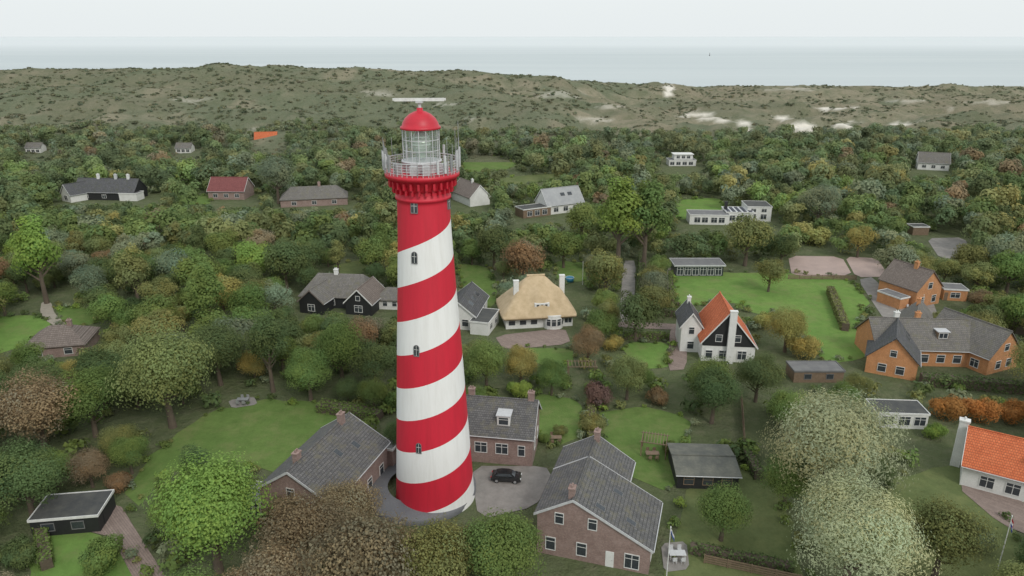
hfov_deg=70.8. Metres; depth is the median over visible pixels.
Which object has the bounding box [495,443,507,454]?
window
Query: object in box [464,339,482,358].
deciduous tree
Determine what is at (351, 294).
country house
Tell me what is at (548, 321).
window
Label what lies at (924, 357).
window
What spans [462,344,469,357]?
deciduous tree
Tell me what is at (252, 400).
patio
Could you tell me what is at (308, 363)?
deciduous tree
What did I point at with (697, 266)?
pavilion
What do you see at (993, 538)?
shrub
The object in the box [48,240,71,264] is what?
deciduous tree
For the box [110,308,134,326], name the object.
deciduous tree
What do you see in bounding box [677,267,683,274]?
window
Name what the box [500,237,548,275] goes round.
deciduous tree
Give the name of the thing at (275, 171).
pale tree
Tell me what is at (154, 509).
deciduous tree
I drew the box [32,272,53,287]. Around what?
deciduous tree
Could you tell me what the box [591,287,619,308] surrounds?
deciduous tree
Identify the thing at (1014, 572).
deciduous tree
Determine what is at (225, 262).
deciduous tree
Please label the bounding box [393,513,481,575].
deciduous tree
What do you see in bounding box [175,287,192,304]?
deciduous tree
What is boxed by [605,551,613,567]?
door
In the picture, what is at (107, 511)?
door
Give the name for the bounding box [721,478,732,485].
window
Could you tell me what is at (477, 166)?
lawn
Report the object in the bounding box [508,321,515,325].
window
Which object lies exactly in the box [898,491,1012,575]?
deciduous tree
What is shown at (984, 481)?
window
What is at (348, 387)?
deciduous tree
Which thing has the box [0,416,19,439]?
deciduous tree
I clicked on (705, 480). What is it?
window
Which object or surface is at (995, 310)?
deciduous tree
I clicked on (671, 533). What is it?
flagpole
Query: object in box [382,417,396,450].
deciduous tree
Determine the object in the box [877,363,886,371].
window
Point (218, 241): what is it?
deciduous tree
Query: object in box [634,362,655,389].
deciduous tree
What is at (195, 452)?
deciduous tree
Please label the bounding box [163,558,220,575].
deciduous tree
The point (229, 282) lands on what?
deciduous tree
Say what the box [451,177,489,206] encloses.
house
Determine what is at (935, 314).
deciduous tree
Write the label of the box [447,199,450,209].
window
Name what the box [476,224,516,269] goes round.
deciduous tree
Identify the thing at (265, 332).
poplar tree
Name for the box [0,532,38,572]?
shrub
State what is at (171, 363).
deciduous tree
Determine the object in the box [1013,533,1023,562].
deciduous tree
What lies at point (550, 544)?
window
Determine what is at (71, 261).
deciduous tree
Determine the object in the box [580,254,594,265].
deciduous tree
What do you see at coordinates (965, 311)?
deciduous tree
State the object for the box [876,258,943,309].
brick house
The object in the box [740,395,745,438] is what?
fence
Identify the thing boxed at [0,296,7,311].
deciduous tree
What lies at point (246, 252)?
deciduous tree
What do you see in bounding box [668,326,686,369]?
driveway
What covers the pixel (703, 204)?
lawn
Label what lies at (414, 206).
window
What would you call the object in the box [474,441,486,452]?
window
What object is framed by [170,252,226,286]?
deciduous tree
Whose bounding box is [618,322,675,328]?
path
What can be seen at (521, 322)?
window
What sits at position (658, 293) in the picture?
deciduous tree
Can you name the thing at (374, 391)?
deciduous tree
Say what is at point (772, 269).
deciduous tree
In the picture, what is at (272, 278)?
deciduous tree
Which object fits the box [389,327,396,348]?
deciduous tree
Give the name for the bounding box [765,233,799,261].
deciduous tree
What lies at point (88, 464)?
deciduous tree
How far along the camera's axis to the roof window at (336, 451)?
95.80 m
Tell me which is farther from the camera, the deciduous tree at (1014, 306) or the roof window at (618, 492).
the deciduous tree at (1014, 306)
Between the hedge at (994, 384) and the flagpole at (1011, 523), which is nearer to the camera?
the flagpole at (1011, 523)
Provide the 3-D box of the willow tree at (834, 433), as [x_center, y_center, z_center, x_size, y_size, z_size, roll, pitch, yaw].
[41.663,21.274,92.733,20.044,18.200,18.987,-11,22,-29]
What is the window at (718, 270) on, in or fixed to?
in the pavilion
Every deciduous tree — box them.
[0,232,7,251]
[0,238,23,255]
[0,251,19,267]
[0,256,9,277]
[0,266,16,285]
[0,278,13,299]
[0,281,18,315]
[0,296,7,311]
[0,346,10,374]
[0,360,15,379]
[0,365,80,448]
[0,369,13,406]
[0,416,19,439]
[0,433,74,515]
[0,569,28,575]
[1,352,70,390]
[4,261,36,292]
[7,338,46,371]
[31,360,66,381]
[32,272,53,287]
[41,446,73,486]
[42,224,69,245]
[42,262,64,287]
[45,361,129,437]
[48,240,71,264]
[55,249,92,286]
[55,251,89,274]
[58,249,82,268]
[59,359,77,380]
[64,230,87,251]
[65,343,125,405]
[65,445,112,487]
[66,262,108,296]
[79,283,121,308]
[81,232,113,255]
[83,291,129,327]
[85,254,118,286]
[91,248,112,262]
[93,335,131,357]
[95,421,142,460]
[99,315,217,428]
[100,322,139,343]
[106,435,151,473]
[107,233,143,258]
[110,242,151,298]
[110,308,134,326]
[111,249,142,262]
[114,369,153,407]
[124,292,180,321]
[124,296,146,308]
[126,307,187,339]
[127,256,158,294]
[133,277,178,301]
[136,446,277,574]
[137,253,155,281]
[144,249,157,256]
[145,493,177,531]
[147,331,189,348]
[148,246,172,270]
[151,247,190,279]
[152,273,180,290]
[158,243,183,251]
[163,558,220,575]
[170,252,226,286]
[171,305,192,330]
[172,243,207,278]
[173,376,195,403]
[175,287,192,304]
[176,443,212,483]
[183,259,226,316]
[184,223,207,256]
[185,306,237,357]
[188,314,247,385]
[189,303,223,319]
[203,229,238,259]
[205,272,244,313]
[205,316,256,367]
[212,247,238,265]
[212,457,260,525]
[215,537,333,575]
[217,258,235,270]
[217,281,272,315]
[222,264,245,277]
[225,262,265,284]
[230,304,274,348]
[231,239,270,272]
[237,350,272,377]
[239,276,272,307]
[242,228,275,246]
[249,488,353,572]
[254,279,295,310]
[260,497,287,525]
[261,275,280,281]
[262,238,314,290]
[263,275,286,305]
[263,336,299,372]
[272,305,293,321]
[273,235,302,269]
[273,314,304,359]
[281,345,333,400]
[283,504,426,575]
[293,330,323,350]
[296,267,318,287]
[297,259,315,274]
[298,238,329,268]
[299,345,327,378]
[300,311,323,338]
[311,316,368,381]
[312,477,386,535]
[317,308,349,331]
[319,247,330,266]
[327,238,345,270]
[332,375,359,401]
[343,315,378,343]
[345,336,396,382]
[350,314,385,347]
[353,235,394,266]
[354,377,391,406]
[365,262,386,282]
[369,222,390,266]
[377,318,396,348]
[378,240,397,268]
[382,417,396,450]
[385,252,397,286]
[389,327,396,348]
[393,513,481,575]
[453,249,460,269]
[457,507,550,575]
[459,238,483,264]
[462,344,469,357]
[463,335,509,385]
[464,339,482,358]
[466,384,489,395]
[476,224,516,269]
[494,259,511,281]
[498,281,512,294]
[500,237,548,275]
[504,235,524,253]
[504,343,538,381]
[515,274,526,281]
[533,356,569,395]
[548,230,583,267]
[564,202,600,236]
[569,323,605,357]
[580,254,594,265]
[583,245,626,289]
[584,307,619,337]
[591,268,608,286]
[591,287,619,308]
[597,298,619,318]
[605,353,649,399]
[617,288,665,340]
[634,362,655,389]
[637,270,670,290]
[639,263,668,284]
[639,284,676,309]
[647,253,671,270]
[685,362,743,423]
[686,354,735,404]
[694,480,757,541]
[723,212,777,265]
[734,351,785,402]
[751,258,788,291]
[757,447,813,507]
[764,303,810,352]
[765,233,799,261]
[765,386,809,442]
[768,391,791,424]
[800,391,846,408]
[823,379,863,406]
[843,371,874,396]
[844,226,879,257]
[860,454,900,485]
[872,241,924,270]
[885,235,905,249]
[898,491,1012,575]
[904,244,926,258]
[909,242,933,255]
[911,252,937,273]
[932,311,939,317]
[933,257,961,279]
[951,243,990,266]
[958,260,999,285]
[964,304,980,314]
[966,289,992,305]
[966,301,1004,324]
[966,308,1007,327]
[981,557,1023,575]
[982,230,1023,281]
[982,290,1010,318]
[983,242,996,267]
[989,249,1023,292]
[997,292,1023,331]
[1003,336,1023,379]
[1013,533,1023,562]
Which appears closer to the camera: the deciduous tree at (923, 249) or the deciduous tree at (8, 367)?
the deciduous tree at (8, 367)
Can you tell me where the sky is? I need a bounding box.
[0,0,1023,36]
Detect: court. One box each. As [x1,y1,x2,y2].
[789,256,850,275]
[846,257,883,276]
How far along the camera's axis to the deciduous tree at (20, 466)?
89.57 m
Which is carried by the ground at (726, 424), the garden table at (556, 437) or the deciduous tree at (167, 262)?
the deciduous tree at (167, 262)
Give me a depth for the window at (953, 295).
170.90 m
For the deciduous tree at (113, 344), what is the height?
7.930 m
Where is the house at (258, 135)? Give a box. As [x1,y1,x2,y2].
[254,131,276,139]
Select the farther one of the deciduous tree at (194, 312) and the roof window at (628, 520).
the deciduous tree at (194, 312)
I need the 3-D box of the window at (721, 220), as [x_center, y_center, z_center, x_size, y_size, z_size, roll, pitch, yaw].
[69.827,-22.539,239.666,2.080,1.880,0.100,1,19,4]
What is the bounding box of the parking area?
[929,237,966,257]
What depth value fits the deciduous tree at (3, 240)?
197.52 m
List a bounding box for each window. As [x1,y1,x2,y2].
[40,523,55,531]
[63,347,72,353]
[70,520,84,529]
[252,503,260,515]
[286,488,294,496]
[307,304,314,311]
[333,448,343,457]
[350,440,360,448]
[354,305,362,312]
[367,476,372,489]
[379,462,383,474]
[410,203,417,213]
[411,252,417,263]
[413,345,418,356]
[416,443,421,453]
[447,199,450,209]
[462,319,468,326]
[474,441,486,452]
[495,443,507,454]
[498,417,508,425]
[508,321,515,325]
[518,445,524,456]
[519,320,526,325]
[530,319,537,324]
[545,536,555,550]
[546,319,550,326]
[551,319,556,326]
[554,512,563,524]
[557,318,560,326]
[564,317,571,322]
[576,542,586,556]
[587,518,597,530]
[595,502,605,512]
[613,487,622,496]
[624,553,639,570]
[626,517,636,527]
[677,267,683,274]
[683,477,694,484]
[684,267,690,274]
[686,341,693,348]
[688,327,694,334]
[692,267,698,274]
[694,217,700,222]
[700,267,706,274]
[702,217,707,222]
[702,477,713,485]
[705,350,712,358]
[707,267,713,274]
[711,217,717,222]
[715,267,721,274]
[715,335,722,341]
[718,217,724,222]
[718,350,725,358]
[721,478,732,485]
[729,215,734,220]
[735,335,741,342]
[736,351,746,359]
[760,214,766,219]
[804,374,811,378]
[826,374,833,378]
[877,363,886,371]
[881,416,893,424]
[889,350,897,357]
[895,366,904,375]
[898,416,911,425]
[913,417,926,425]
[921,354,928,362]
[931,294,936,301]
[935,355,945,362]
[938,333,948,338]
[950,292,960,297]
[952,355,961,363]
[969,357,979,368]
[978,475,995,489]
[994,360,1001,369]
[1004,343,1010,351]
[1004,482,1021,496]
[1005,358,1011,366]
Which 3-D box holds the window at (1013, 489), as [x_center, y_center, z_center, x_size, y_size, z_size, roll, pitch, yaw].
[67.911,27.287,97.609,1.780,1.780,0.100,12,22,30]
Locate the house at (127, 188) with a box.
[60,173,147,202]
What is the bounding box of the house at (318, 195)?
[279,181,347,207]
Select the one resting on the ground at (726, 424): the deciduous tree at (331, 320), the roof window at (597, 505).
the deciduous tree at (331, 320)
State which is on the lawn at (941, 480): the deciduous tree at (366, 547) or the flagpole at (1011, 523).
the flagpole at (1011, 523)
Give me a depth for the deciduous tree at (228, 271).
173.17 m
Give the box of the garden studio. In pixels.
[865,398,930,428]
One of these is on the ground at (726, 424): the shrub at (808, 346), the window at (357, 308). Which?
the shrub at (808, 346)
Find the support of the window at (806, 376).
in the garden shed at (815, 371)
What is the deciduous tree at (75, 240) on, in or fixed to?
on the ground at (726, 424)
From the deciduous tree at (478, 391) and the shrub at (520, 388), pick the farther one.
the shrub at (520, 388)
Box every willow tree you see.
[755,383,918,507]
[786,459,941,575]
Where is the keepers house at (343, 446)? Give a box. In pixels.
[247,410,396,522]
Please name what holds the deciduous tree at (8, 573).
on the ground at (726, 424)
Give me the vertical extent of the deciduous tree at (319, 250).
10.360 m
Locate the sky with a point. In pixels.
(18, 18)
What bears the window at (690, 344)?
in the tiled house at (716, 325)
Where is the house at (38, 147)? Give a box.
[24,142,46,152]
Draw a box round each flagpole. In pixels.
[666,526,673,575]
[998,515,1013,568]
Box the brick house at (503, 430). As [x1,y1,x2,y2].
[466,385,541,465]
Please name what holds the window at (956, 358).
in the brick villa at (905, 343)
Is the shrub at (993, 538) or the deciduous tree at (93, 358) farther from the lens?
the deciduous tree at (93, 358)
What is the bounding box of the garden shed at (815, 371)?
[786,361,845,382]
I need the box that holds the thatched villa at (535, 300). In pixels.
[496,274,576,329]
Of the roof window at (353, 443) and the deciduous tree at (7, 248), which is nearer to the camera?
the roof window at (353, 443)
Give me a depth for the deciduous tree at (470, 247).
194.88 m
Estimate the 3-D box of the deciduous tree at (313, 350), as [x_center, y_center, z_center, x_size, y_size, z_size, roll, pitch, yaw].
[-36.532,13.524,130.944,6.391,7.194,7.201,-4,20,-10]
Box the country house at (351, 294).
[297,267,396,315]
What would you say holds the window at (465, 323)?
in the solar house at (472, 297)
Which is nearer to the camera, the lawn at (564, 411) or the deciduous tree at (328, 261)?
the lawn at (564, 411)
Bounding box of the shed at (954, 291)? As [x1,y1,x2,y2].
[940,283,968,300]
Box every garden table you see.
[236,397,248,400]
[549,435,561,439]
[645,451,659,455]
[669,550,686,559]
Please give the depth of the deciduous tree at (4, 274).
179.69 m
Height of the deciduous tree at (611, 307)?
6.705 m
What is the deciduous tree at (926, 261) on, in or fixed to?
on the ground at (726, 424)
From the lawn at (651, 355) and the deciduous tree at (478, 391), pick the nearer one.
the deciduous tree at (478, 391)
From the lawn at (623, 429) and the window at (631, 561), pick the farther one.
the lawn at (623, 429)
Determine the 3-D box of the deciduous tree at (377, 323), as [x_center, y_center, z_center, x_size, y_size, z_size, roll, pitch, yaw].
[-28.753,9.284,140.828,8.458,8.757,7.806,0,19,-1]
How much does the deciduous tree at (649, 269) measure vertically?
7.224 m
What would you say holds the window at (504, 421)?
in the brick house at (503, 430)
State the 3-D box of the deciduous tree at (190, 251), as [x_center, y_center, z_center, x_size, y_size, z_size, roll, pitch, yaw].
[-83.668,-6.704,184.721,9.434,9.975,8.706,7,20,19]
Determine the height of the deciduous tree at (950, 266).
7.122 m
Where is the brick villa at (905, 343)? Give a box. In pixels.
[854,296,1021,380]
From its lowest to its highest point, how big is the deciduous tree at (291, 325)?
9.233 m
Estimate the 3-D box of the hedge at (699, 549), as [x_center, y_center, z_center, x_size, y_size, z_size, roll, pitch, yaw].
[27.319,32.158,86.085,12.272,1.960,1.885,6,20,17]
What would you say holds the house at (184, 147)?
on the ground at (726, 424)
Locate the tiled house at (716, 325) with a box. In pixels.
[675,291,757,363]
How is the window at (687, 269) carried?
in the pavilion
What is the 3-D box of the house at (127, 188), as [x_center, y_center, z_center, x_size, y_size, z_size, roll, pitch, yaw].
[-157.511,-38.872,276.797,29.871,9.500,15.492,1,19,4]
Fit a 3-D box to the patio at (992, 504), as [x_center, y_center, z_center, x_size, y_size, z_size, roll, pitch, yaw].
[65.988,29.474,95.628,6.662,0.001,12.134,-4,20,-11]
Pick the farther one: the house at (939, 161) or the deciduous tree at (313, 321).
the house at (939, 161)
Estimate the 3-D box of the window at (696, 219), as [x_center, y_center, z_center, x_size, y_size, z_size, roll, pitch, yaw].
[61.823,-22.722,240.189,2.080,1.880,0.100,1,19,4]
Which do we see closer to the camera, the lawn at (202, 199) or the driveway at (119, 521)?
the driveway at (119, 521)
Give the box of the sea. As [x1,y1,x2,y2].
[0,37,1023,86]
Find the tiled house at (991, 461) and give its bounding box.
[950,417,1023,501]
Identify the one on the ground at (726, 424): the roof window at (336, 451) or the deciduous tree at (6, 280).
the deciduous tree at (6, 280)
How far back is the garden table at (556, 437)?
111.71 m
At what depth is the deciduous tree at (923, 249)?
190.34 m
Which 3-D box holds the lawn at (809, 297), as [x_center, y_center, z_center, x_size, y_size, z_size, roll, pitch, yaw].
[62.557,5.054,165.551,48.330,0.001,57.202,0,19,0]
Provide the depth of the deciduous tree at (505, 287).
167.61 m
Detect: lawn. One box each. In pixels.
[0,315,49,352]
[28,532,131,575]
[56,306,100,325]
[125,398,336,505]
[179,195,210,204]
[339,260,366,273]
[459,263,496,307]
[463,162,513,171]
[495,173,565,184]
[526,348,572,366]
[536,394,586,445]
[552,261,586,283]
[598,407,690,489]
[623,342,668,368]
[664,465,802,575]
[674,272,869,361]
[676,198,722,218]
[885,464,1022,575]
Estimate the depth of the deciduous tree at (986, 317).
144.22 m
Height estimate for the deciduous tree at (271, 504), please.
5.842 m
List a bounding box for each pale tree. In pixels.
[253,152,297,203]
[796,183,840,220]
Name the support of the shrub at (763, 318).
on the ground at (726, 424)
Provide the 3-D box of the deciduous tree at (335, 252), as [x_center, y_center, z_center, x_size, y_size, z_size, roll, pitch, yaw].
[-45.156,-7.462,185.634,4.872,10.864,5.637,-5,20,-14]
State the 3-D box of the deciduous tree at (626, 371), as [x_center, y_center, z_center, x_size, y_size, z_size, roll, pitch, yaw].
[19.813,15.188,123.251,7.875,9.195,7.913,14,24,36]
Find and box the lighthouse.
[369,98,475,525]
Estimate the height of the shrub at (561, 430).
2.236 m
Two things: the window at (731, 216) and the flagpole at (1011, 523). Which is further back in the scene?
the window at (731, 216)
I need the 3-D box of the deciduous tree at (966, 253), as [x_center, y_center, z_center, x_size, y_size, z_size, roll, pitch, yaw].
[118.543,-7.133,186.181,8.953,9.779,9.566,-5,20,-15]
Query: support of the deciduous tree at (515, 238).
on the ground at (726, 424)
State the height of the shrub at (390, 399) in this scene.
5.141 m
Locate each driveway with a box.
[94,505,164,575]
[496,329,569,348]
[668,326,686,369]
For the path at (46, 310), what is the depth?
163.91 m
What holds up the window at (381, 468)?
in the keepers house at (343, 446)
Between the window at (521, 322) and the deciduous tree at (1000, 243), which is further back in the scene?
the deciduous tree at (1000, 243)
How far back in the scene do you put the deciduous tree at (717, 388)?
113.43 m
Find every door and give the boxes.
[102,500,112,523]
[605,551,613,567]
[943,292,948,299]
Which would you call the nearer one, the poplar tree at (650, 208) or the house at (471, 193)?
the poplar tree at (650, 208)
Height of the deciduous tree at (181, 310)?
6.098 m
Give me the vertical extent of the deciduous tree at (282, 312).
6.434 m
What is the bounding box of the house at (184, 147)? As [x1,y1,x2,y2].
[174,142,194,152]
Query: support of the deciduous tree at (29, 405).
on the ground at (726, 424)
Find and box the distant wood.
[0,120,1023,258]
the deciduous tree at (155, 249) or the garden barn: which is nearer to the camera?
the garden barn
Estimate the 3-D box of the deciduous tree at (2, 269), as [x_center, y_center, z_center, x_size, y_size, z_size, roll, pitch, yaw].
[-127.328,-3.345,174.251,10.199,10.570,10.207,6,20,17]
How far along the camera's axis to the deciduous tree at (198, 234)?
192.00 m
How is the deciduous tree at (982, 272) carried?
on the ground at (726, 424)
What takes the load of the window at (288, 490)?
in the keepers house at (343, 446)
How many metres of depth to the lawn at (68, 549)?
86.48 m
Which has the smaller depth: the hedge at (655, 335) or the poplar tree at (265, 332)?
the poplar tree at (265, 332)
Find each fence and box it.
[704,554,801,575]
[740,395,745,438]
[788,274,856,279]
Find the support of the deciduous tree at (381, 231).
on the ground at (726, 424)
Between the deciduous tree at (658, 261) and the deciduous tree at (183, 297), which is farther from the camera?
the deciduous tree at (658, 261)
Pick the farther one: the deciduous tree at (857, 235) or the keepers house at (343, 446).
the deciduous tree at (857, 235)
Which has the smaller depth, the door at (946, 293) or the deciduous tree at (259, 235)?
the door at (946, 293)
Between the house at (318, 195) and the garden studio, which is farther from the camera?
the house at (318, 195)
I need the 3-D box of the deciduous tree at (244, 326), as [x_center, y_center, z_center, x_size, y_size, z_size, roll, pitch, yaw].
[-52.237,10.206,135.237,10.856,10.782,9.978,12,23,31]
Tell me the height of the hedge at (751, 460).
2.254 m
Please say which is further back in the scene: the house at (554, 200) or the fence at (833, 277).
the house at (554, 200)
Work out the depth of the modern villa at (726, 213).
242.72 m
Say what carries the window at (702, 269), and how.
in the pavilion
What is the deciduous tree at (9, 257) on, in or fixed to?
on the ground at (726, 424)
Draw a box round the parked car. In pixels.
[491,468,521,483]
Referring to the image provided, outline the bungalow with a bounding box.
[25,318,100,357]
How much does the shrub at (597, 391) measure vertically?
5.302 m
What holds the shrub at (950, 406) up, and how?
on the ground at (726, 424)
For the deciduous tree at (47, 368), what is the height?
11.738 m
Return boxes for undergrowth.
[0,117,1023,575]
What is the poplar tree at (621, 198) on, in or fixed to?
on the ground at (726, 424)
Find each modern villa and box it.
[666,152,696,165]
[686,200,772,224]
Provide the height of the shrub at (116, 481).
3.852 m
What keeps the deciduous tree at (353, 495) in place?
on the ground at (726, 424)
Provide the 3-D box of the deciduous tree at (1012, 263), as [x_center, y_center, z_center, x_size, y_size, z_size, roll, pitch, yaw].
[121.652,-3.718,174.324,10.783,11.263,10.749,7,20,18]
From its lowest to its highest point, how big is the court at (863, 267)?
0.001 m
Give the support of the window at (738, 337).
in the tiled house at (716, 325)
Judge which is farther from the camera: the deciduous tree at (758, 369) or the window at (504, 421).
the deciduous tree at (758, 369)
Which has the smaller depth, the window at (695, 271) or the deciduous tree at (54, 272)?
the deciduous tree at (54, 272)
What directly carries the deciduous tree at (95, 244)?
on the ground at (726, 424)
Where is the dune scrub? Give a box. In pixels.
[0,62,1023,158]
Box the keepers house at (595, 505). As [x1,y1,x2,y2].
[534,427,662,574]
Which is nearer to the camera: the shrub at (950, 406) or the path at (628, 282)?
the shrub at (950, 406)
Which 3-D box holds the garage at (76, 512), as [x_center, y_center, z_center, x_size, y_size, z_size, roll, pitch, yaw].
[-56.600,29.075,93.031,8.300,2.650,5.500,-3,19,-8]
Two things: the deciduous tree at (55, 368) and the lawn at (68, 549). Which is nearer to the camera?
the lawn at (68, 549)
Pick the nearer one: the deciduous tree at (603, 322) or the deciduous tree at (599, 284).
the deciduous tree at (603, 322)
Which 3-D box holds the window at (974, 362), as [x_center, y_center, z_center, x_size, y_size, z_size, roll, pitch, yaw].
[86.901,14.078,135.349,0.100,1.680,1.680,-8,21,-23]
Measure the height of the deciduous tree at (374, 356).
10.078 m
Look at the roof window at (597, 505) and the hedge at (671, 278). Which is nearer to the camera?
the roof window at (597, 505)
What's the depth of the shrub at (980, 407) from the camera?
115.76 m
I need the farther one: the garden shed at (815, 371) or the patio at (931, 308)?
the patio at (931, 308)
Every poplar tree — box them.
[7,210,65,303]
[242,308,291,392]
[591,174,643,257]
[623,178,673,269]
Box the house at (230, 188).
[206,177,254,199]
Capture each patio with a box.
[229,397,256,407]
[661,541,688,571]
[860,277,896,316]
[899,304,936,313]
[962,485,1023,532]
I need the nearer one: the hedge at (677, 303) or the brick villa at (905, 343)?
the brick villa at (905, 343)
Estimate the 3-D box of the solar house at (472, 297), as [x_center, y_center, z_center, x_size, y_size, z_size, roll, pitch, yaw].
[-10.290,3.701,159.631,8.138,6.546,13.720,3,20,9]
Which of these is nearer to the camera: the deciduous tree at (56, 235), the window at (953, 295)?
the window at (953, 295)
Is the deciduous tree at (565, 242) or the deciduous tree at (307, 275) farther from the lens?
the deciduous tree at (565, 242)
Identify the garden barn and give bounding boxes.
[667,443,741,489]
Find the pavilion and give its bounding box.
[669,258,725,275]
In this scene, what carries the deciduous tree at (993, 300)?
on the ground at (726, 424)
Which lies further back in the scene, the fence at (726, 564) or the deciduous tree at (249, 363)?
the deciduous tree at (249, 363)
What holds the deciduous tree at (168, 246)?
on the ground at (726, 424)
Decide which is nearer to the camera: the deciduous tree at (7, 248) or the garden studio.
the garden studio
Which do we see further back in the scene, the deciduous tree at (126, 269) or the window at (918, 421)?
the deciduous tree at (126, 269)
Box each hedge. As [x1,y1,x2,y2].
[31,526,54,570]
[315,398,383,420]
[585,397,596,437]
[623,331,669,340]
[636,251,644,294]
[655,308,676,317]
[664,301,680,307]
[668,270,675,300]
[689,539,794,574]
[737,438,764,479]
[826,285,850,330]
[918,371,1023,394]
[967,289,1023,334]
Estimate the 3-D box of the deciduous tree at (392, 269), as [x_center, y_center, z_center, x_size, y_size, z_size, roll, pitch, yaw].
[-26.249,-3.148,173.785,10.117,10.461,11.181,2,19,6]
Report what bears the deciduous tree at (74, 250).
on the ground at (726, 424)
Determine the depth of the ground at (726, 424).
255.71 m
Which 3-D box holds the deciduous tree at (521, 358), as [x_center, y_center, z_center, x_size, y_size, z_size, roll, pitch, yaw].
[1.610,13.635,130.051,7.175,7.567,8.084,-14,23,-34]
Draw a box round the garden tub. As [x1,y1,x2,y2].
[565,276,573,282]
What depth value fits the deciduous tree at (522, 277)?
172.04 m
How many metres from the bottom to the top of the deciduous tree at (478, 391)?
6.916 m
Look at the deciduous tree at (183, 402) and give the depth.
121.74 m
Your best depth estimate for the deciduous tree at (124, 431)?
104.49 m
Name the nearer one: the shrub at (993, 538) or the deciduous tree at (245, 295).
the shrub at (993, 538)
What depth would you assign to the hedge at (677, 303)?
166.87 m
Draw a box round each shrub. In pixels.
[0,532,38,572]
[77,531,124,575]
[102,470,133,494]
[382,386,396,411]
[506,379,531,397]
[538,432,550,443]
[552,424,568,436]
[578,411,606,434]
[584,380,614,409]
[602,334,623,351]
[645,385,669,406]
[662,440,674,454]
[752,311,775,329]
[785,335,822,360]
[804,226,831,247]
[921,422,948,440]
[928,393,970,421]
[960,397,1007,424]
[968,519,996,549]
[999,397,1023,424]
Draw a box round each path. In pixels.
[40,302,64,324]
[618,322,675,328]
[620,261,635,321]
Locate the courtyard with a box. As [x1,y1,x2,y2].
[473,466,550,516]
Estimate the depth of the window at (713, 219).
239.83 m
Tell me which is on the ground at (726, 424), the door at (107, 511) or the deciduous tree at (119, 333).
the deciduous tree at (119, 333)
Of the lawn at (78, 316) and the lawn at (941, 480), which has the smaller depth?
the lawn at (941, 480)
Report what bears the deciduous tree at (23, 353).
on the ground at (726, 424)
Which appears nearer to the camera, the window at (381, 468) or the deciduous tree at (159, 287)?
the window at (381, 468)
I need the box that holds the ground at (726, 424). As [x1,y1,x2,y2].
[0,64,1023,575]
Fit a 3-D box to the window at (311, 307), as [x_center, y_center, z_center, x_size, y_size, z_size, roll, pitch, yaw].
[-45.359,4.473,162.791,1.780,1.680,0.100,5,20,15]
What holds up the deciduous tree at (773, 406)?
on the ground at (726, 424)
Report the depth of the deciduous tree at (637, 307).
145.20 m
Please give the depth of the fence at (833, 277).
186.07 m
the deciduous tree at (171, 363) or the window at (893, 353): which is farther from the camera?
the window at (893, 353)
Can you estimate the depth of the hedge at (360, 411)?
119.26 m
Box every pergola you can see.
[567,360,596,378]
[640,430,669,459]
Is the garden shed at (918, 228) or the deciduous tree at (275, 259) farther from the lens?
the garden shed at (918, 228)
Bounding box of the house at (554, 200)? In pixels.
[515,185,584,218]
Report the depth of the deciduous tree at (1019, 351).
120.47 m
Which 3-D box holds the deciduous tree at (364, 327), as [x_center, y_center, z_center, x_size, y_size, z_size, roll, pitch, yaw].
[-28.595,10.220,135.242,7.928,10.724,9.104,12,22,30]
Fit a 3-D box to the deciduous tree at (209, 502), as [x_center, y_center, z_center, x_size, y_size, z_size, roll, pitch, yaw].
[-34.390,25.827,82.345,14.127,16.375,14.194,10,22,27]
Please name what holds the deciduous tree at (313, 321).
on the ground at (726, 424)
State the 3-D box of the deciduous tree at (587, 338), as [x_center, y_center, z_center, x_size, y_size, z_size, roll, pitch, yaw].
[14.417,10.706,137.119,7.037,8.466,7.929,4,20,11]
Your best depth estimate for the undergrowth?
166.53 m
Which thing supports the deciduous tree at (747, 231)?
on the ground at (726, 424)
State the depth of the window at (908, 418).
115.04 m
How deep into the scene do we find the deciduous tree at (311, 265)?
182.09 m
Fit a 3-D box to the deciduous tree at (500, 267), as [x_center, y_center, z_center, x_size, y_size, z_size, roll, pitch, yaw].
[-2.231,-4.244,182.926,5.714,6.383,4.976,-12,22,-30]
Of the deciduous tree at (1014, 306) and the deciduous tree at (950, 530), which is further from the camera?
the deciduous tree at (1014, 306)
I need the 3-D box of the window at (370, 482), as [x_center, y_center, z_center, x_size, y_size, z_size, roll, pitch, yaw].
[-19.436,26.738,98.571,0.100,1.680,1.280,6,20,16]
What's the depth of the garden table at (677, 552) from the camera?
86.45 m
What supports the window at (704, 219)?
in the modern villa at (726, 213)
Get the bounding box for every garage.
[27,489,115,535]
[469,308,498,335]
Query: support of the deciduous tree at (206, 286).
on the ground at (726, 424)
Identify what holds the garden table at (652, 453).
on the lawn at (623, 429)
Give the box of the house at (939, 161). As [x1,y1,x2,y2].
[915,151,950,170]
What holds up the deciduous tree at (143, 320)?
on the ground at (726, 424)
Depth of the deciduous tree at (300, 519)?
80.60 m
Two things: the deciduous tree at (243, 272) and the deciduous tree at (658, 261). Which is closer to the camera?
the deciduous tree at (243, 272)
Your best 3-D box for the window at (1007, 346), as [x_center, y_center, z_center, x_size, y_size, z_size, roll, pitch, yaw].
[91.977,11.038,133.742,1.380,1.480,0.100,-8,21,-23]
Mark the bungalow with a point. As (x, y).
(69, 338)
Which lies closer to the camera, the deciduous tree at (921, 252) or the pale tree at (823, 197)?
the deciduous tree at (921, 252)
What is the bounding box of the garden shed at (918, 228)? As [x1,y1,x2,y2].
[907,223,929,234]
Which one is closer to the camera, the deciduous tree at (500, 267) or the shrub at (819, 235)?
the deciduous tree at (500, 267)
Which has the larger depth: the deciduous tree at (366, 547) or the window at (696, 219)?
the window at (696, 219)

